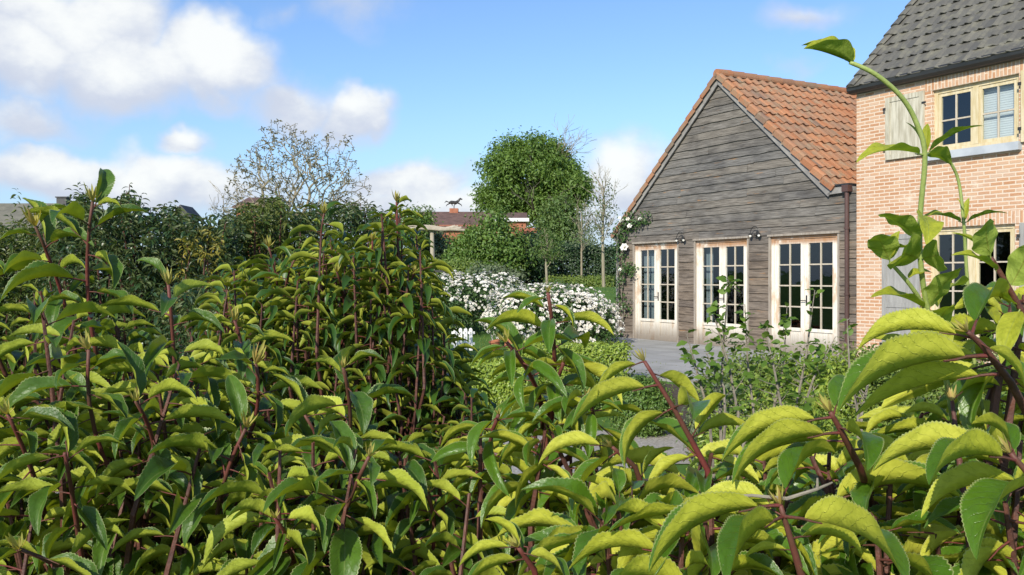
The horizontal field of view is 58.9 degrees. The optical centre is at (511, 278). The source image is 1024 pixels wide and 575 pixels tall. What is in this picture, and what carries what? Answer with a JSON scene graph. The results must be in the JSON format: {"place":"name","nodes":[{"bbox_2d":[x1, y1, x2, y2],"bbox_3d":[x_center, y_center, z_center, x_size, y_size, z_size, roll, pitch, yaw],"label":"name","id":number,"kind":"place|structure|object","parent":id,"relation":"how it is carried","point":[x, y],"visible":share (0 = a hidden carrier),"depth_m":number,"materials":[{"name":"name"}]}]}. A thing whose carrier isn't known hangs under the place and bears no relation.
{"place":"outdoors","nodes":[
{"label":"outdoors","id":0,"kind":"place"},
{"bbox_2d":[0,281,697,545],"bbox_3d":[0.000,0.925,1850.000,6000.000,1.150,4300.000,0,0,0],"label":"ground","id":1,"kind":"structure","parent":0,"point":[681,468],"depth_m":19.69,"materials":[{"name":"green plant"}]},
{"bbox_2d":[0,188,48,372],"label":"evergreen shrub","id":2,"kind":"object","parent":1,"relation":"on","point":[19,293],"visible":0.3,"depth_m":13.63,"materials":[{"name":"green plant"}]},
{"bbox_2d":[0,196,96,272],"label":"house","id":3,"kind":"structure","parent":1,"relation":"on","point":[7,208],"depth_m":64.62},
{"bbox_2d":[36,182,251,390],"bbox_3d":[-5.114,0.328,12.258,3.775,3.293,2.780,0,0,0],"label":"evergreen shrub","id":4,"kind":"object","parent":1,"relation":"on","point":[111,236],"visible":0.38,"depth_m":11.58,"materials":[{"name":"green plant"}]},
{"bbox_2d":[174,205,203,261],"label":"house","id":5,"kind":"structure","parent":1,"relation":"on","point":[188,209],"depth_m":64.65,"materials":[{"name":"grey tile"}]},
{"bbox_2d":[174,226,226,394],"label":"evergreen shrub","id":6,"kind":"object","parent":1,"relation":"on","point":[195,253],"visible":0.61,"depth_m":11.07,"materials":[{"name":"green plant"}]},
{"bbox_2d":[143,275,268,383],"bbox_3d":[-3.119,0.736,9.488,1.727,1.552,1.261,0,0,0],"label":"evergreen shrub","id":7,"kind":"object","parent":1,"relation":"on","point":[188,302],"visible":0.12,"depth_m":9.36,"materials":[{"name":"green plant"}]},
{"bbox_2d":[208,180,244,224],"bbox_3d":[-9.465,-1.458,30.111,1.310,3.615,1.648,0,0,0],"label":"bare sapling","id":8,"kind":"object","parent":1,"relation":"on","point":[225,210],"visible":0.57,"depth_m":29.88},
{"bbox_2d":[233,197,284,258],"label":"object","id":9,"kind":"structure","parent":1,"relation":"on","point":[250,200],"depth_m":72.50,"materials":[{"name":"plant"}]},
{"bbox_2d":[213,191,308,331],"bbox_3d":[-3.767,0.345,13.508,1.621,3.296,2.498,0,0,-13],"label":"evergreen shrub","id":10,"kind":"object","parent":1,"relation":"on","point":[272,223],"visible":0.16,"depth_m":13.02,"materials":[{"name":"green plant"}]},
{"bbox_2d":[218,119,373,221],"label":"bare tree","id":11,"kind":"object","parent":1,"relation":"on","point":[314,164],"visible":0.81,"depth_m":43.44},
{"bbox_2d":[289,196,403,320],"bbox_3d":[-2.624,0.425,14.002,2.147,3.430,2.248,0,0,0],"label":"evergreen shrub","id":12,"kind":"object","parent":1,"relation":"on","point":[351,218],"visible":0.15,"depth_m":13.78,"materials":[{"name":"green plant"}]},
{"bbox_2d":[393,201,443,248],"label":"garden tree","id":13,"kind":"object","parent":1,"relation":"on","point":[428,214],"visible":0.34,"depth_m":41.76,"materials":[{"name":"green plant"}]},
{"bbox_2d":[406,225,453,276],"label":"shrub","id":14,"kind":"object","parent":1,"relation":"on","point":[439,246],"visible":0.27,"depth_m":43.39,"materials":[{"name":"green plant"}]},
{"bbox_2d":[408,225,464,283],"bbox_3d":[-2.694,-0.401,27.002,2.588,2.458,0.388,0,0,0],"label":"pergola","id":15,"kind":"object","parent":1,"relation":"on","point":[439,228],"visible":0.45,"depth_m":26.94,"materials":[{"name":"white wood"}]},
{"bbox_2d":[53,475,838,567],"bbox_3d":[0.100,1.496,3.650,6.600,0.001,6.500,0,0,0],"label":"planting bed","id":16,"kind":"object","parent":1,"relation":"on","point":[835,489],"depth_m":6.46,"materials":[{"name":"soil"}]},
{"bbox_2d":[0,168,327,574],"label":"laurel shrub","id":17,"kind":"object","parent":16,"relation":"on","point":[92,517],"visible":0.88,"depth_m":1.74,"materials":[{"name":"green plant"}]},
{"bbox_2d":[142,346,534,574],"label":"laurel shrub","id":18,"kind":"object","parent":16,"relation":"on","point":[303,528],"visible":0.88,"depth_m":1.61,"materials":[{"name":"green plant"}]},
{"bbox_2d":[183,190,512,537],"bbox_3d":[-0.723,0.568,3.600,1.518,1.786,1.475,0,0,0],"label":"laurel shrub","id":19,"kind":"object","parent":16,"relation":"on","point":[329,301],"visible":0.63,"depth_m":3.11,"materials":[{"name":"green plant"}]},
{"bbox_2d":[413,285,644,574],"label":"laurel shrub","id":20,"kind":"object","parent":16,"relation":"on","point":[520,453],"visible":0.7,"depth_m":1.57,"materials":[{"name":"green plant"}]},
{"bbox_2d":[676,275,776,484],"bbox_3d":[1.169,0.742,4.900,0.652,1.524,0.322,0,0,-39],"label":"sapling","id":21,"kind":"object","parent":16,"relation":"on","point":[715,367],"visible":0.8,"depth_m":4.88,"materials":[{"name":"green plant"}]},
{"bbox_2d":[680,360,865,489],"bbox_3d":[1.967,1.061,6.593,1.574,0.959,1.192,0,0,0],"label":"garden shrub","id":22,"kind":"object","parent":16,"relation":"on","point":[828,424],"visible":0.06,"depth_m":6.51,"materials":[{"name":"green plant"}]},
{"bbox_2d":[746,288,843,410],"bbox_3d":[1.502,0.777,4.976,0.558,1.451,0.463,0,0,31],"label":"sapling","id":23,"kind":"object","parent":16,"relation":"on","point":[820,349],"visible":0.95,"depth_m":4.99,"materials":[{"name":"green plant"}]},
{"bbox_2d":[837,318,874,438],"bbox_3d":[1.843,0.852,4.811,0.214,1.298,0.293,0,0,0],"label":"sapling","id":24,"kind":"object","parent":16,"relation":"on","point":[849,330],"visible":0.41,"depth_m":4.80,"materials":[{"name":"green plant"}]},
{"bbox_2d":[803,36,1023,425],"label":"honeysuckle","id":25,"kind":"object","parent":16,"relation":"on","point":[937,288],"visible":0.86,"depth_m":1.07,"materials":[{"name":"green plant"}]},
{"bbox_2d":[421,257,480,279],"bbox_3d":[-2.707,-0.181,34.018,3.195,1.624,1.802,0,0,0],"label":"border planting","id":26,"kind":"object","parent":1,"relation":"on","point":[457,265],"visible":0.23,"depth_m":33.56,"materials":[{"name":"green plant"}]},
{"bbox_2d":[422,212,493,243],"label":"brick outbuilding","id":27,"kind":"structure","parent":1,"relation":"on","point":[459,219],"depth_m":61.57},
{"bbox_2d":[445,198,461,212],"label":"weathervane","id":28,"kind":"object","parent":27,"relation":"on","point":[453,210],"visible":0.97,"depth_m":63.39,"materials":[{"name":"metal"}]},
{"bbox_2d":[451,328,474,350],"bbox_3d":[-1.003,1.248,18.615,0.480,0.464,0.054,0,0,0],"label":"picket edging","id":29,"kind":"object","parent":1,"relation":"on","point":[465,332],"visible":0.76,"depth_m":18.60,"materials":[{"name":"white paint"}]},
{"bbox_2d":[440,216,492,280],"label":"shrub","id":30,"kind":"object","parent":1,"relation":"on","point":[456,249],"visible":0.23,"depth_m":38.61,"materials":[{"name":"green plant"}]},
{"bbox_2d":[427,264,525,334],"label":"rose bush","id":31,"kind":"object","parent":1,"relation":"on","point":[475,299],"visible":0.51,"depth_m":23.00,"materials":[{"name":"white plant"}]},
{"bbox_2d":[489,339,499,350],"bbox_3d":[-0.347,1.380,18.694,0.236,0.205,0.236,-12,4,-17],"label":"terracotta pot","id":32,"kind":"object","parent":1,"relation":"on","point":[497,341],"visible":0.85,"depth_m":18.63,"materials":[{"name":"ceramic"}]},
{"bbox_2d":[453,202,538,275],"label":"shrub","id":33,"kind":"object","parent":1,"relation":"on","point":[499,247],"visible":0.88,"depth_m":37.46,"materials":[{"name":"green plant"}]},
{"bbox_2d":[446,355,550,406],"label":"box hedge","id":34,"kind":"object","parent":1,"relation":"on","point":[505,391],"visible":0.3,"depth_m":10.70,"materials":[{"name":"green plant"}]},
{"bbox_2d":[466,259,530,316],"bbox_3d":[-0.422,0.427,26.130,2.009,1.985,1.712,0,0,25],"label":"border planting","id":35,"kind":"object","parent":1,"relation":"on","point":[494,269],"visible":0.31,"depth_m":26.02,"materials":[{"name":"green plant"}]},
{"bbox_2d":[494,213,528,233],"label":"brick annex","id":36,"kind":"object","parent":1,"relation":"on","point":[522,218],"visible":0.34,"depth_m":58.00,"materials":[{"name":"white paint"}]},
{"bbox_2d":[506,223,561,286],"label":"shrub","id":37,"kind":"object","parent":1,"relation":"on","point":[537,270],"visible":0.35,"depth_m":38.52,"materials":[{"name":"green plant"}]},
{"bbox_2d":[467,114,602,227],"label":"chestnut tree","id":38,"kind":"object","parent":1,"relation":"on","point":[543,169],"visible":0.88,"depth_m":70.10,"materials":[{"name":"green plant"}]},
{"bbox_2d":[528,224,569,286],"bbox_3d":[1.375,-0.849,33.919,1.583,2.405,1.336,0,0,0],"label":"young tree","id":39,"kind":"object","parent":1,"relation":"on","point":[547,252],"visible":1,"depth_m":33.94,"materials":[{"name":"green plant"}]},
{"bbox_2d":[478,276,624,345],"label":"rose bush","id":40,"kind":"object","parent":1,"relation":"on","point":[580,300],"visible":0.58,"depth_m":19.94,"materials":[{"name":"white plant"}]},
{"bbox_2d":[529,186,597,258],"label":"pale tree","id":41,"kind":"object","parent":1,"relation":"on","point":[560,210],"visible":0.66,"depth_m":51.48,"materials":[{"name":"green plant"}]},
{"bbox_2d":[500,337,634,384],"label":"box hedge","id":42,"kind":"object","parent":1,"relation":"on","point":[612,353],"visible":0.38,"depth_m":12.65,"materials":[{"name":"green plant"}]},
{"bbox_2d":[524,239,615,285],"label":"clipped hedge","id":43,"kind":"object","parent":1,"relation":"on","point":[589,260],"visible":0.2,"depth_m":40.62,"materials":[{"name":"green plant"}]},
{"bbox_2d":[543,272,615,286],"bbox_3d":[3.264,0.174,38.529,3.775,0.892,1.930,0,0,19],"label":"border planting","id":44,"kind":"object","parent":1,"relation":"on","point":[590,281],"visible":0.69,"depth_m":38.12,"materials":[{"name":"green plant"}]},
{"bbox_2d":[566,194,598,277],"bbox_3d":[3.033,-1.695,39.948,1.824,4.090,1.393,0,0,11],"label":"young tree","id":45,"kind":"object","parent":1,"relation":"on","point":[583,229],"visible":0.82,"depth_m":39.98,"materials":[{"name":"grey plant"}]},
{"bbox_2d":[568,358,625,409],"bbox_3d":[0.995,1.204,10.196,0.718,0.636,0.716,0,0,0],"label":"box ball","id":46,"kind":"object","parent":1,"relation":"on","point":[596,406],"visible":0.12,"depth_m":10.04,"materials":[{"name":"green plant"}]},
{"bbox_2d":[574,159,627,286],"bbox_3d":[3.418,-2.189,36.032,1.935,5.081,1.797,0,0,-26],"label":"young tree","id":47,"kind":"object","parent":1,"relation":"on","point":[603,227],"visible":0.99,"depth_m":35.94,"materials":[{"name":"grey plant"}]},
{"bbox_2d":[663,383,703,424],"bbox_3d":[2.070,1.494,10.853,2.480,0.001,8.017,0,0,-33],"label":"hedge bed","id":48,"kind":"object","parent":1,"relation":"on","point":[675,392],"depth_m":11.47,"materials":[{"name":"soil"}]},
{"bbox_2d":[812,339,915,435],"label":"garden shrub","id":49,"kind":"object","parent":48,"relation":"on","point":[876,384],"visible":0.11,"depth_m":8.42,"materials":[{"name":"green plant"}]},
{"bbox_2d":[863,352,1005,425],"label":"garden shrub","id":50,"kind":"object","parent":48,"relation":"on","point":[935,395],"visible":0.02,"depth_m":8.50,"materials":[{"name":"green plant"}]},
{"bbox_2d":[977,334,1014,415],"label":"garden shrub","id":51,"kind":"object","parent":48,"relation":"on","point":[1003,405],"visible":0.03,"depth_m":8.81,"materials":[{"name":"green plant"}]},
{"bbox_2d":[610,69,856,358],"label":"timber barn","id":52,"kind":"structure","parent":1,"relation":"on","point":[773,160],"depth_m":19.46,"materials":[{"name":"grey wood"}]},
{"bbox_2d":[610,210,652,336],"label":"climbing rose","id":53,"kind":"object","parent":52,"relation":"attached to","point":[623,246],"visible":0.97,"depth_m":22.35,"materials":[{"name":"green plant"}]},
{"bbox_2d":[638,246,656,339],"bbox_3d":[3.274,0.347,21.826,0.050,2.237,0.738,0,0,-29],"label":"door leaf","id":54,"kind":"structure","parent":52,"relation":"in","point":[647,328],"depth_m":21.82,"materials":[{"name":"white wood"}]},
{"bbox_2d":[632,240,678,342],"bbox_3d":[3.430,0.310,21.488,0.172,2.380,1.730,0,0,-29],"label":"door","id":55,"kind":"structure","parent":52,"relation":"in","point":[669,242],"depth_m":22.13,"materials":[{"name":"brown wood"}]},
{"bbox_2d":[654,245,676,341],"bbox_3d":[3.600,0.347,21.186,0.114,2.237,0.792,0,0,-29],"label":"door leaf","id":56,"kind":"structure","parent":52,"relation":"in","point":[666,329],"depth_m":21.20,"materials":[{"name":"white wood"}]},
{"bbox_2d":[675,232,684,241],"bbox_3d":[3.826,-0.940,20.546,0.130,0.240,0.322,0,0,-29],"label":"wall lamp","id":57,"kind":"object","parent":52,"relation":"attached to","point":[682,238],"visible":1,"depth_m":20.57,"materials":[{"name":"metal"}]},
{"bbox_2d":[699,243,721,345],"bbox_3d":[4.375,0.347,19.879,0.050,2.237,0.733,0,0,-29],"label":"door leaf","id":58,"kind":"structure","parent":52,"relation":"in","point":[710,325],"depth_m":20.03,"materials":[{"name":"white wood"}]},
{"bbox_2d":[693,236,749,347],"bbox_3d":[4.529,0.310,19.541,0.172,2.380,1.720,0,0,-29],"label":"door","id":59,"kind":"structure","parent":52,"relation":"in","point":[739,238],"depth_m":20.13,"materials":[{"name":"white wood"}]},
{"bbox_2d":[719,241,745,347],"bbox_3d":[4.698,0.347,19.244,0.114,2.237,0.787,0,0,-29],"label":"door leaf","id":60,"kind":"structure","parent":52,"relation":"in","point":[727,244],"depth_m":19.24,"materials":[{"name":"white wood"}]},
{"bbox_2d":[748,226,759,237],"bbox_3d":[4.971,-0.950,18.516,0.130,0.240,0.322,0,0,-29],"label":"wall lamp","id":61,"kind":"object","parent":52,"relation":"attached to","point":[757,233],"visible":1,"depth_m":18.54,"materials":[{"name":"metal"}]},
{"bbox_2d":[775,239,804,353],"bbox_3d":[5.494,0.347,17.896,0.050,2.237,0.768,0,0,-29],"label":"door leaf","id":62,"kind":"structure","parent":52,"relation":"in","point":[797,334],"depth_m":17.88,"materials":[{"name":"white wood"}]},
{"bbox_2d":[767,231,839,356],"bbox_3d":[5.657,0.310,17.543,0.172,2.380,1.790,0,0,-29],"label":"door","id":63,"kind":"structure","parent":52,"relation":"in","point":[771,238],"depth_m":18.03,"materials":[{"name":"white wood"}]},
{"bbox_2d":[800,237,835,355],"bbox_3d":[5.834,0.347,17.228,0.114,2.237,0.822,0,0,-29],"label":"door leaf","id":64,"kind":"structure","parent":52,"relation":"in","point":[821,334],"depth_m":17.22,"materials":[{"name":"white wood"}]},
{"bbox_2d":[459,278,1023,574],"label":"laurel shrub","id":65,"kind":"object","parent":1,"relation":"on","point":[936,492],"visible":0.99,"depth_m":1.08,"materials":[{"name":"green plant"}]},
{"bbox_2d":[682,342,812,426],"bbox_3d":[2.094,1.050,7.992,1.222,0.988,0.926,0,0,-38],"label":"garden shrub","id":66,"kind":"object","parent":1,"relation":"on","point":[757,372],"visible":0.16,"depth_m":7.89,"materials":[{"name":"green plant"}]},
{"bbox_2d":[55,428,847,492],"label":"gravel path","id":67,"kind":"structure","parent":0,"point":[668,440],"depth_m":8.15,"materials":[{"name":"grey gravel"}]},
{"bbox_2d":[675,369,750,464],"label":"garden shrub","id":68,"kind":"object","parent":67,"relation":"on","point":[688,416],"visible":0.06,"depth_m":7.33,"materials":[{"name":"green plant"}]},
{"bbox_2d":[0,0,910,277],"label":"sky","id":69,"kind":"structure","parent":0,"point":[164,96],"materials":[{"name":"blue"}]},
{"bbox_2d":[608,370,682,438],"bbox_3d":[1.245,1.204,8.714,0.737,0.619,0.718,0,0,32],"label":"box ball","id":70,"kind":"object","parent":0,"point":[651,398],"visible":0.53,"depth_m":8.51,"materials":[{"name":"green plant"}]},
{"bbox_2d":[536,337,843,391],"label":"terrace","id":71,"kind":"structure","parent":0,"point":[667,355],"depth_m":17.24,"materials":[{"name":"stone"}]},
{"bbox_2d":[744,342,877,436],"bbox_3d":[2.668,1.051,8.338,1.389,0.969,1.086,0,0,0],"label":"garden shrub","id":72,"kind":"object","parent":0,"point":[831,373],"visible":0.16,"depth_m":8.15,"materials":[{"name":"green plant"}]},
{"bbox_2d":[846,0,1023,363],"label":"brick house","id":73,"kind":"structure","parent":0,"point":[943,67],"depth_m":15.23,"materials":[{"name":"brown brick"}]},
{"bbox_2d":[931,224,1014,357],"bbox_3d":[7.395,0.205,14.517,0.089,2.090,1.470,0,0,-29],"label":"window","id":74,"kind":"structure","parent":73,"relation":"in","point":[973,263],"depth_m":14.52,"materials":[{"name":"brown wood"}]},
{"bbox_2d":[928,74,1021,160],"bbox_3d":[7.392,-2.535,14.446,0.315,1.170,1.570,0,0,-29],"label":"window","id":75,"kind":"structure","parent":73,"relation":"in","point":[994,102],"depth_m":14.35,"materials":[{"name":"beige wood"}]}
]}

